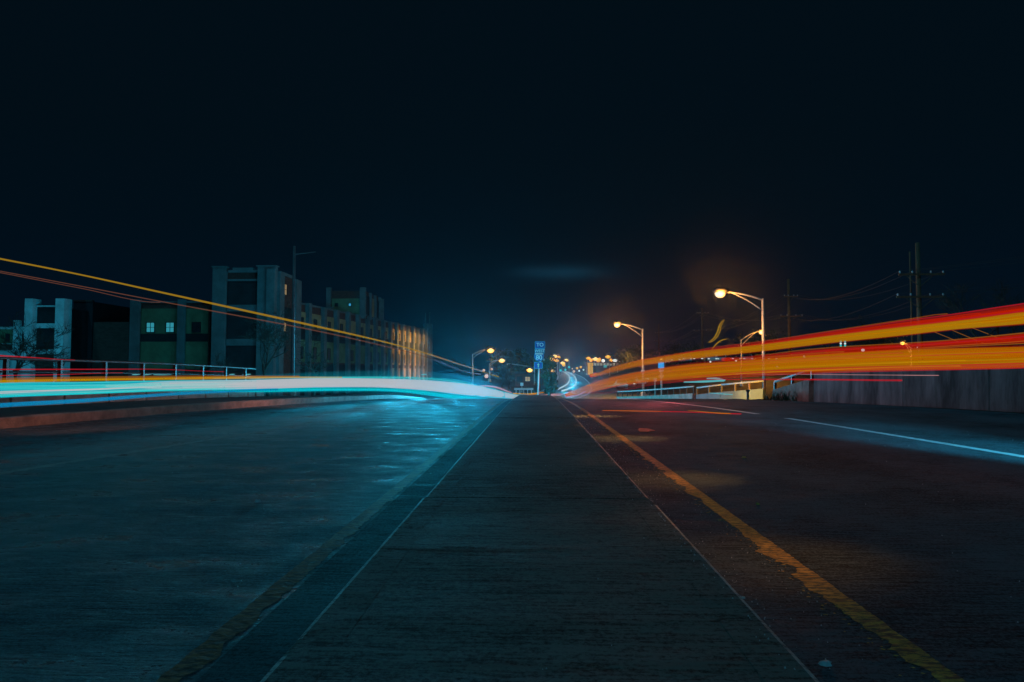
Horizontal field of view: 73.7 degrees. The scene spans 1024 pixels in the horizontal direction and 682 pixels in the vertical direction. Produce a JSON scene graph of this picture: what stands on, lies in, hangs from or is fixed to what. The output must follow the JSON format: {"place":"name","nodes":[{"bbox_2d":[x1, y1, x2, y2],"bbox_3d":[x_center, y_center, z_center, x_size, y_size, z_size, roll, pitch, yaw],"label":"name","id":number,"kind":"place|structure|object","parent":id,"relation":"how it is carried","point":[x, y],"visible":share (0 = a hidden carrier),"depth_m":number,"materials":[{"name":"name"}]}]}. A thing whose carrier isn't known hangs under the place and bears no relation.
{"place":"outdoors","nodes":[
{"label":"outdoors","id":0,"kind":"place"},
{"bbox_2d":[0,396,329,417],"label":"sidewalk","id":1,"kind":"structure","parent":0,"point":[16,411],"depth_m":14.44,"materials":[{"name":"grey concrete"}]},
{"bbox_2d":[0,357,263,407],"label":"bridge parapet","id":2,"kind":"structure","parent":1,"relation":"on","point":[104,373],"depth_m":16.66,"materials":[{"name":"concrete"}]},
{"bbox_2d":[288,246,313,395],"bbox_3d":[-8.743,-0.794,28.370,1.101,6.354,0.400,0,-3,2],"label":"street pole","id":3,"kind":"object","parent":1,"relation":"on","point":[292,372],"visible":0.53,"depth_m":28.33,"materials":[{"name":"metal"}]},
{"bbox_2d":[0,398,510,681],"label":"road","id":4,"kind":"structure","parent":0,"point":[122,572],"depth_m":3.85,"materials":[{"name":"grey asphalt"}]},
{"bbox_2d":[0,400,454,473],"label":"lane line","id":5,"kind":"object","parent":4,"relation":"on","point":[50,465],"visible":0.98,"depth_m":7.27,"materials":[{"name":"white paint"}]},
{"bbox_2d":[155,399,509,681],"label":"yellow line","id":6,"kind":"object","parent":4,"relation":"on","point":[203,654],"visible":0.98,"depth_m":2.52,"materials":[{"name":"paint"}]},
{"bbox_2d":[195,399,511,681],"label":"gutter","id":7,"kind":"object","parent":4,"relation":"on","point":[260,650],"visible":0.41,"depth_m":2.50,"materials":[{"name":"concrete"}]},
{"bbox_2d":[315,393,658,398],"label":"crossroad","id":8,"kind":"structure","parent":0,"point":[597,396],"depth_m":84.95,"materials":[{"name":"concrete"}]},
{"bbox_2d":[208,350,236,379],"bbox_3d":[-21.577,2.548,50.506,2.680,3.829,2.422,-1,-3,12],"label":"bare tree","id":9,"kind":"object","parent":8,"relation":"on","point":[223,363],"visible":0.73,"depth_m":50.69,"materials":[{"name":"brown plant"}]},
{"bbox_2d":[237,299,303,395],"bbox_3d":[-18.655,0.754,52.569,4.836,7.826,7.863,1,-3,-27],"label":"bare tree","id":10,"kind":"object","parent":8,"relation":"on","point":[269,337],"visible":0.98,"depth_m":52.06,"materials":[{"name":"brown plant"}]},
{"bbox_2d":[283,333,339,395],"bbox_3d":[-16.618,2.154,56.825,3.774,5.674,6.670,0,-3,2],"label":"bare tree","id":11,"kind":"object","parent":8,"relation":"on","point":[313,368],"visible":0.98,"depth_m":56.55,"materials":[{"name":"brown plant"}]},
{"bbox_2d":[480,385,559,398],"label":"light trail","id":12,"kind":"object","parent":8,"relation":"on","point":[519,393],"visible":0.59,"depth_m":67.82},
{"bbox_2d":[514,388,532,392],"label":"guardrail","id":13,"kind":"object","parent":8,"relation":"on","point":[523,389],"visible":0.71,"depth_m":89.77,"materials":[{"name":"metal"}]},
{"bbox_2d":[541,355,556,394],"bbox_3d":[3.437,3.348,61.742,1.501,4.099,1.408,-2,-3,33],"label":"evergreen tree","id":14,"kind":"object","parent":8,"relation":"on","point":[549,383],"visible":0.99,"depth_m":61.55,"materials":[{"name":"green plant"}]},
{"bbox_2d":[544,373,558,393],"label":"evergreen tree","id":15,"kind":"object","parent":8,"relation":"on","point":[557,388],"visible":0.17,"depth_m":74.55,"materials":[{"name":"green plant"}]},
{"bbox_2d":[658,362,663,394],"bbox_3d":[13.001,3.526,59.491,0.520,3.418,0.130,0,-3,2],"label":"route sign","id":16,"kind":"object","parent":8,"relation":"on","point":[661,366],"visible":0.93,"depth_m":59.48,"materials":[{"name":"metal"}]},
{"bbox_2d":[0,0,1023,371],"label":"sky","id":17,"kind":"structure","parent":0,"point":[515,174],"materials":[{"name":"black"}]},
{"bbox_2d":[536,372,592,392],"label":"road","id":18,"kind":"structure","parent":0,"point":[578,381],"depth_m":137.57,"materials":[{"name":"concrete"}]},
{"bbox_2d":[350,363,1023,413],"bbox_3d":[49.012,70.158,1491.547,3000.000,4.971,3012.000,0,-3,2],"label":"ground","id":19,"kind":"structure","parent":0,"point":[673,373],"depth_m":95.20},
{"bbox_2d":[0,355,66,359],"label":"light trail","id":20,"kind":"object","parent":19,"relation":"on","point":[28,357],"visible":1,"depth_m":10.40,"materials":[{"name":"red"}]},
{"bbox_2d":[0,310,75,382],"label":"bare tree","id":21,"kind":"object","parent":19,"relation":"on","point":[23,350],"visible":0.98,"depth_m":49.51,"materials":[{"name":"brown plant"}]},
{"bbox_2d":[0,298,88,382],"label":"office building","id":22,"kind":"structure","parent":19,"relation":"on","point":[61,311],"depth_m":76.85,"materials":[{"name":"white paint"}]},
{"bbox_2d":[25,347,73,370],"bbox_3d":[-34.575,2.377,50.772,2.990,4.186,4.178,0,-3,2],"label":"bare tree","id":23,"kind":"object","parent":19,"relation":"on","point":[36,363],"visible":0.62,"depth_m":51.20,"materials":[{"name":"brown plant"}]},
{"bbox_2d":[72,300,129,381],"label":"brick building","id":24,"kind":"structure","parent":19,"relation":"on","point":[108,331],"depth_m":81.92,"materials":[{"name":"blue"}]},
{"bbox_2d":[0,369,223,375],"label":"light trail","id":25,"kind":"object","parent":19,"relation":"on","point":[82,369],"visible":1,"depth_m":11.46,"materials":[{"name":"red"}]},
{"bbox_2d":[0,388,277,406],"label":"light trail","id":26,"kind":"object","parent":19,"relation":"on","point":[78,400],"visible":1,"depth_m":7.13,"materials":[{"name":"blue"}]},
{"bbox_2d":[177,364,204,379],"bbox_3d":[-23.794,3.096,50.734,1.934,2.736,2.414,0,-3,2],"label":"bare tree","id":27,"kind":"object","parent":19,"relation":"on","point":[194,372],"visible":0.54,"depth_m":50.30,"materials":[{"name":"brown plant"}]},
{"bbox_2d":[0,395,426,428],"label":"kerb","id":28,"kind":"structure","parent":19,"relation":"on","point":[34,420],"depth_m":13.16,"materials":[{"name":"concrete"}]},
{"bbox_2d":[53,373,426,374],"bbox_3d":[-23.198,2.525,52.729,33.373,0.227,0.060,0,-3,2],"label":"light trail","id":29,"kind":"object","parent":19,"relation":"on","point":[229,374],"visible":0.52,"depth_m":52.83,"materials":[{"name":"red"}]},
{"bbox_2d":[0,258,498,376],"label":"light trail","id":30,"kind":"object","parent":19,"relation":"on","point":[168,294],"visible":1,"depth_m":8.83,"materials":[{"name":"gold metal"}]},
{"bbox_2d":[0,378,518,398],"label":"light trail","id":31,"kind":"object","parent":19,"relation":"on","point":[414,386],"visible":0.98,"depth_m":11.80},
{"bbox_2d":[0,376,341,381],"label":"light trail","id":32,"kind":"object","parent":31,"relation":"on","point":[150,379],"visible":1,"depth_m":8.17,"materials":[{"name":"red"}]},
{"bbox_2d":[128,265,432,395],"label":"factory building","id":33,"kind":"structure","parent":19,"relation":"on","point":[358,334],"depth_m":75.42,"materials":[{"name":"concrete"}]},
{"bbox_2d":[146,322,154,332],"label":"window","id":34,"kind":"structure","parent":33,"relation":"in","point":[150,326],"depth_m":75.37,"materials":[{"name":"teal glass"}]},
{"bbox_2d":[165,322,174,332],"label":"window","id":35,"kind":"structure","parent":33,"relation":"in","point":[170,326],"depth_m":75.32,"materials":[{"name":"teal glass"}]},
{"bbox_2d":[192,322,200,332],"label":"window","id":36,"kind":"structure","parent":33,"relation":"in","point":[196,326],"depth_m":75.21,"materials":[{"name":"black glass"}]},
{"bbox_2d":[472,346,495,384],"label":"street lamp","id":37,"kind":"object","parent":19,"relation":"on","point":[490,349],"visible":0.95,"depth_m":115.02,"materials":[{"name":"metal"}]},
{"bbox_2d":[488,356,505,381],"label":"street lamp","id":38,"kind":"object","parent":19,"relation":"on","point":[501,359],"visible":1,"depth_m":149.87,"materials":[{"name":"metal"}]},
{"bbox_2d":[487,349,514,379],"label":"evergreen tree","id":39,"kind":"object","parent":19,"relation":"on","point":[499,367],"visible":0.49,"depth_m":163.46,"materials":[{"name":"green plant"}]},
{"bbox_2d":[496,371,515,390],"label":"bare tree","id":40,"kind":"object","parent":19,"relation":"on","point":[507,378],"visible":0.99,"depth_m":100.14,"materials":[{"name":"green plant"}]},
{"bbox_2d":[504,348,532,381],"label":"evergreen tree","id":41,"kind":"object","parent":19,"relation":"on","point":[517,357],"visible":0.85,"depth_m":148.90,"materials":[{"name":"green plant"}]},
{"bbox_2d":[513,372,533,386],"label":"roadside shed","id":42,"kind":"structure","parent":19,"relation":"on","point":[526,379],"depth_m":119.76,"materials":[{"name":"brick"}]},
{"bbox_2d":[525,366,534,384],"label":"street lamp","id":43,"kind":"object","parent":19,"relation":"on","point":[529,368],"visible":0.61,"depth_m":129.56,"materials":[{"name":"metal"}]},
{"bbox_2d":[520,353,545,376],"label":"evergreen tree","id":44,"kind":"object","parent":19,"relation":"on","point":[532,364],"visible":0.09,"depth_m":154.29,"materials":[{"name":"green plant"}]},
{"bbox_2d":[495,401,574,417],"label":"median slab","id":45,"kind":"structure","parent":19,"relation":"on","point":[536,409],"depth_m":11.71,"materials":[{"name":"concrete"}]},
{"bbox_2d":[511,396,558,400],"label":"median slab","id":46,"kind":"structure","parent":19,"relation":"on","point":[534,398],"depth_m":18.42,"materials":[{"name":"concrete"}]},
{"bbox_2d":[425,418,648,498],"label":"median slab","id":47,"kind":"structure","parent":19,"relation":"on","point":[492,461],"depth_m":4.66,"materials":[{"name":"concrete"}]},
{"bbox_2d":[260,498,818,681],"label":"median slab","id":48,"kind":"structure","parent":19,"relation":"on","point":[465,589],"depth_m":1.85,"materials":[{"name":"concrete"}]},
{"bbox_2d":[593,365,603,376],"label":"shop building","id":49,"kind":"structure","parent":19,"relation":"on","point":[598,370],"depth_m":199.07,"materials":[{"name":"brick"}]},
{"bbox_2d":[582,361,623,374],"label":"store building","id":50,"kind":"structure","parent":19,"relation":"on","point":[588,365],"depth_m":248.79,"materials":[{"name":"brick"}]},
{"bbox_2d":[604,353,612,375],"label":"street lamp","id":51,"kind":"object","parent":19,"relation":"on","point":[607,355],"visible":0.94,"depth_m":208.81,"materials":[{"name":"metal"}]},
{"bbox_2d":[615,379,627,387],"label":"parked car","id":52,"kind":"object","parent":19,"relation":"on","point":[621,381],"visible":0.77,"depth_m":109.77,"materials":[{"name":"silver metal"}]},
{"bbox_2d":[610,344,648,373],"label":"evergreen tree","id":53,"kind":"object","parent":19,"relation":"on","point":[624,356],"visible":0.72,"depth_m":226.65,"materials":[{"name":"green plant"}]},
{"bbox_2d":[626,379,635,387],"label":"parked car","id":54,"kind":"object","parent":19,"relation":"on","point":[631,382],"visible":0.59,"depth_m":112.31,"materials":[{"name":"orange metal"}]},
{"bbox_2d":[634,377,645,384],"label":"parked car","id":55,"kind":"object","parent":19,"relation":"on","point":[638,380],"visible":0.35,"depth_m":115.79,"materials":[{"name":"orange metal"}]},
{"bbox_2d":[628,345,663,366],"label":"evergreen tree","id":56,"kind":"object","parent":19,"relation":"on","point":[651,356],"visible":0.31,"depth_m":226.88,"materials":[{"name":"green plant"}]},
{"bbox_2d":[646,374,656,382],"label":"parked car","id":57,"kind":"object","parent":19,"relation":"on","point":[650,377],"visible":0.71,"depth_m":109.38,"materials":[{"name":"orange metal"}]},
{"bbox_2d":[617,386,695,398],"bbox_3d":[10.113,3.975,49.844,0.342,1.709,15.847,0,-3,-8],"label":"guardrail","id":58,"kind":"object","parent":19,"relation":"on","point":[680,396],"visible":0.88,"depth_m":46.98,"materials":[{"name":"metal"}]},
{"bbox_2d":[656,324,663,361],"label":"utility pole","id":59,"kind":"object","parent":19,"relation":"on","point":[658,342],"visible":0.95,"depth_m":208.66,"materials":[{"name":"brown wood"}]},
{"bbox_2d":[665,355,680,363],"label":"parked car","id":60,"kind":"object","parent":19,"relation":"on","point":[673,358],"visible":0.99,"depth_m":112.88,"materials":[{"name":"orange metal"}]},
{"bbox_2d":[653,337,700,362],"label":"evergreen tree","id":61,"kind":"object","parent":19,"relation":"on","point":[672,351],"visible":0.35,"depth_m":185.78,"materials":[{"name":"green plant"}]},
{"bbox_2d":[678,355,691,362],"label":"parked car","id":62,"kind":"object","parent":19,"relation":"on","point":[686,358],"visible":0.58,"depth_m":115.39,"materials":[{"name":"orange metal"}]},
{"bbox_2d":[691,354,703,362],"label":"parked car","id":63,"kind":"object","parent":19,"relation":"on","point":[697,357],"visible":0.94,"depth_m":109.30,"materials":[{"name":"orange metal"}]},
{"bbox_2d":[694,308,711,354],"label":"utility pole","id":64,"kind":"object","parent":19,"relation":"on","point":[701,333],"visible":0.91,"depth_m":148.80,"materials":[{"name":"brown wood"}]},
{"bbox_2d":[684,378,724,382],"bbox_3d":[14.518,2.946,51.470,3.120,0.395,0.090,0,-3,2],"label":"light trail","id":65,"kind":"object","parent":19,"relation":"on","point":[717,380],"visible":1,"depth_m":51.43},
{"bbox_2d":[701,354,717,362],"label":"parked car","id":66,"kind":"object","parent":19,"relation":"on","point":[710,357],"visible":0.84,"depth_m":112.54,"materials":[{"name":"white"}]},
{"bbox_2d":[725,354,739,362],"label":"parked car","id":67,"kind":"object","parent":19,"relation":"on","point":[734,356],"visible":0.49,"depth_m":109.73,"materials":[{"name":"red metal"}]},
{"bbox_2d":[712,287,767,398],"bbox_3d":[20.517,0.237,61.416,4.806,10.265,0.660,0,-3,2],"label":"street lamp","id":68,"kind":"object","parent":19,"relation":"on","point":[720,292],"visible":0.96,"depth_m":61.39,"materials":[{"name":"metal"}]},
{"bbox_2d":[742,354,753,362],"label":"parked car","id":69,"kind":"object","parent":19,"relation":"on","point":[748,357],"visible":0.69,"depth_m":111.97,"materials":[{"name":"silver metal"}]},
{"bbox_2d":[740,328,765,385],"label":"street lamp","id":70,"kind":"object","parent":19,"relation":"on","point":[759,330],"visible":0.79,"depth_m":79.15,"materials":[{"name":"metal"}]},
{"bbox_2d":[728,327,794,362],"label":"evergreen tree","id":71,"kind":"object","parent":19,"relation":"on","point":[758,352],"visible":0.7,"depth_m":167.16,"materials":[{"name":"green plant"}]},
{"bbox_2d":[762,391,779,399],"bbox_3d":[9.354,1.916,24.139,1.002,0.348,0.589,1,-3,-16],"label":"weed tuft","id":72,"kind":"object","parent":19,"relation":"on","point":[771,396],"visible":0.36,"depth_m":24.11,"materials":[{"name":"green plant"}]},
{"bbox_2d":[765,354,777,362],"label":"parked car","id":73,"kind":"object","parent":19,"relation":"on","point":[772,357],"visible":0.81,"depth_m":115.07,"materials":[{"name":"orange metal"}]},
{"bbox_2d":[764,391,796,400],"bbox_3d":[9.053,1.814,22.721,1.316,0.349,0.875,-1,-3,15],"label":"weed tuft","id":74,"kind":"object","parent":19,"relation":"on","point":[785,397],"visible":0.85,"depth_m":22.63,"materials":[{"name":"green plant"}]},
{"bbox_2d":[780,279,801,364],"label":"utility pole","id":75,"kind":"object","parent":19,"relation":"on","point":[789,321],"visible":0.98,"depth_m":90.88,"materials":[{"name":"brown wood"}]},
{"bbox_2d":[772,368,813,401],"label":"parapet wall","id":76,"kind":"structure","parent":19,"relation":"on","point":[804,390],"depth_m":22.45,"materials":[{"name":"concrete"}]},
{"bbox_2d":[565,351,1023,396],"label":"light trail","id":77,"kind":"object","parent":19,"relation":"on","point":[1008,356],"visible":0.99,"depth_m":4.96,"materials":[{"name":"orange"}]},
{"bbox_2d":[722,336,1023,360],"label":"light trail","id":78,"kind":"object","parent":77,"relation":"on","point":[726,359],"visible":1,"depth_m":6.25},
{"bbox_2d":[590,303,1023,376],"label":"light trail","id":79,"kind":"object","parent":19,"relation":"on","point":[1020,318],"visible":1,"depth_m":5.05,"materials":[{"name":"red"}]},
{"bbox_2d":[812,331,835,363],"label":"bare tree","id":80,"kind":"object","parent":19,"relation":"on","point":[823,340],"visible":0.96,"depth_m":98.80,"materials":[{"name":"brown plant"}]},
{"bbox_2d":[838,340,841,364],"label":"traffic signal","id":81,"kind":"object","parent":19,"relation":"on","point":[840,344],"visible":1,"depth_m":93.48,"materials":[{"name":"metal"}]},
{"bbox_2d":[843,340,846,364],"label":"traffic signal","id":82,"kind":"object","parent":19,"relation":"on","point":[844,344],"visible":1,"depth_m":93.44,"materials":[{"name":"metal"}]},
{"bbox_2d":[836,310,909,362],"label":"evergreen tree","id":83,"kind":"object","parent":19,"relation":"on","point":[883,344],"visible":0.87,"depth_m":117.80,"materials":[{"name":"green plant"}]},
{"bbox_2d":[899,340,911,365],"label":"street lamp","id":84,"kind":"object","parent":19,"relation":"on","point":[902,342],"visible":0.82,"depth_m":70.68,"materials":[{"name":"metal"}]},
{"bbox_2d":[814,364,1023,412],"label":"retaining wall","id":85,"kind":"structure","parent":19,"relation":"on","point":[983,388],"depth_m":16.71,"materials":[{"name":"concrete"}]},
{"bbox_2d":[896,242,944,365],"bbox_3d":[29.393,-1.361,49.327,3.446,11.493,0.855,0,-3,2],"label":"utility pole","id":86,"kind":"object","parent":19,"relation":"on","point":[918,296],"visible":0.87,"depth_m":49.13,"materials":[{"name":"brown wood"}]},
{"bbox_2d":[784,271,898,299],"bbox_3d":[32.139,-5.513,70.099,0.040,3.340,42.565,-1,-3,11],"label":"power line","id":87,"kind":"object","parent":86,"relation":"attached to","point":[848,293],"visible":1,"depth_m":62.31,"materials":[{"name":"metal"}]},
{"bbox_2d":[790,271,910,299],"bbox_3d":[32.825,-5.514,70.077,0.040,3.340,42.503,-1,-3,11],"label":"power line","id":88,"kind":"object","parent":86,"relation":"attached to","point":[849,295],"visible":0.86,"depth_m":64.69,"materials":[{"name":"metal"}]},
{"bbox_2d":[796,294,927,319],"bbox_3d":[33.917,-3.256,69.934,0.040,2.580,42.467,0,-3,11],"label":"power line","id":89,"kind":"object","parent":86,"relation":"attached to","point":[870,314],"visible":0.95,"depth_m":61.68,"materials":[{"name":"metal"}]},
{"bbox_2d":[797,271,941,299],"bbox_3d":[34.526,-5.517,70.021,0.040,3.340,42.365,0,-3,10],"label":"power line","id":90,"kind":"object","parent":86,"relation":"attached to","point":[873,294],"visible":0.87,"depth_m":62.72,"materials":[{"name":"metal"}]},
{"bbox_2d":[802,294,940,319],"bbox_3d":[34.773,-3.257,69.906,0.040,2.580,42.449,0,-3,10],"label":"power line","id":91,"kind":"object","parent":86,"relation":"attached to","point":[876,315],"visible":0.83,"depth_m":62.00,"materials":[{"name":"metal"}]},
{"bbox_2d":[941,326,1006,364],"bbox_3d":[39.429,1.868,58.108,4.717,6.630,5.354,3,-4,-45],"label":"bare tree","id":92,"kind":"object","parent":19,"relation":"on","point":[969,346],"visible":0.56,"depth_m":58.92,"materials":[{"name":"brown plant"}]},
{"bbox_2d":[927,278,1023,363],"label":"bare tree","id":93,"kind":"object","parent":19,"relation":"on","point":[970,329],"visible":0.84,"depth_m":45.53,"materials":[{"name":"brown plant"}]},
{"bbox_2d":[959,325,1021,363],"bbox_3d":[41.854,1.792,59.616,4.510,6.911,5.865,-1,-3,24],"label":"bare tree","id":94,"kind":"object","parent":19,"relation":"on","point":[1002,347],"visible":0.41,"depth_m":59.32,"materials":[{"name":"brown plant"}]},
{"bbox_2d":[557,399,1023,681],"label":"road","id":95,"kind":"structure","parent":0,"point":[863,523],"depth_m":3.88,"materials":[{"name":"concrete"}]},
{"bbox_2d":[43,413,1023,669],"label":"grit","id":96,"kind":"object","parent":95,"relation":"on","point":[703,555],"visible":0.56,"depth_m":2.92,"materials":[{"name":"gravel"}]},
{"bbox_2d":[638,428,654,431],"bbox_3d":[1.853,1.236,9.472,0.240,0.006,0.650,0,-3,2],"label":"road patch","id":97,"kind":"object","parent":95,"relation":"on","point":[645,430],"visible":1,"depth_m":9.37,"materials":[{"name":"asphalt"}]},
{"bbox_2d":[602,410,740,413],"bbox_3d":[2.769,1.242,12.031,2.412,0.057,0.153,-1,-3,21],"label":"light trail","id":98,"kind":"object","parent":95,"relation":"on","point":[676,411],"visible":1,"depth_m":12.03,"materials":[{"name":"red"}]},
{"bbox_2d":[634,399,757,413],"bbox_3d":[4.645,1.975,21.587,0.278,0.319,16.425,0,-3,-1],"label":"lane line","id":99,"kind":"object","parent":95,"relation":"on","point":[706,406],"visible":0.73,"depth_m":16.20,"materials":[{"name":"white paint"}]},
{"bbox_2d":[579,410,934,681],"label":"yellow line flakes","id":100,"kind":"object","parent":95,"relation":"on","point":[766,559],"visible":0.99,"depth_m":2.88,"materials":[{"name":"paint"}]},
{"bbox_2d":[563,399,966,681],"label":"yellow line","id":101,"kind":"object","parent":95,"relation":"on","point":[908,650],"visible":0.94,"depth_m":2.54,"materials":[{"name":"paint"}]},
{"bbox_2d":[818,660,831,666],"bbox_3d":[0.855,0.878,1.864,0.033,0.012,0.024,0,-3,-9],"label":"road chip","id":102,"kind":"object","parent":95,"relation":"on","point":[826,663],"visible":1,"depth_m":1.86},
{"bbox_2d":[786,418,1023,456],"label":"lane line","id":103,"kind":"object","parent":95,"relation":"on","point":[917,439],"visible":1,"depth_m":8.03,"materials":[{"name":"white paint"}]},
{"bbox_2d":[799,379,901,380],"bbox_3d":[3.783,0.573,10.187,0.304,0.069,7.391,0,-3,-1],"label":"light trail","id":104,"kind":"object","parent":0,"point":[849,379],"visible":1,"depth_m":7.84,"materials":[{"name":"red"}]},
{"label":"ramp","id":105,"kind":"structure","parent":0,"visible":0},
{"bbox_2d":[613,321,645,395],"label":"street lamp","id":106,"kind":"object","parent":105,"relation":"on","point":[617,323],"visible":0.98,"depth_m":81.51,"materials":[{"name":"metal"}]},
{"bbox_2d":[696,380,765,398],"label":"ramp wall","id":107,"kind":"structure","parent":105,"relation":"on","point":[753,394],"depth_m":38.49,"materials":[{"name":"concrete"}]},
{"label":"median slab","id":108,"kind":"structure","parent":0,"visible":0},
{"bbox_2d":[534,341,544,394],"bbox_3d":[1.616,1.659,39.948,0.650,3.284,0.163,0,-3,2],"label":"route sign","id":109,"kind":"object","parent":108,"relation":"on","point":[539,350],"visible":1,"depth_m":39.93,"materials":[{"name":"metal"}]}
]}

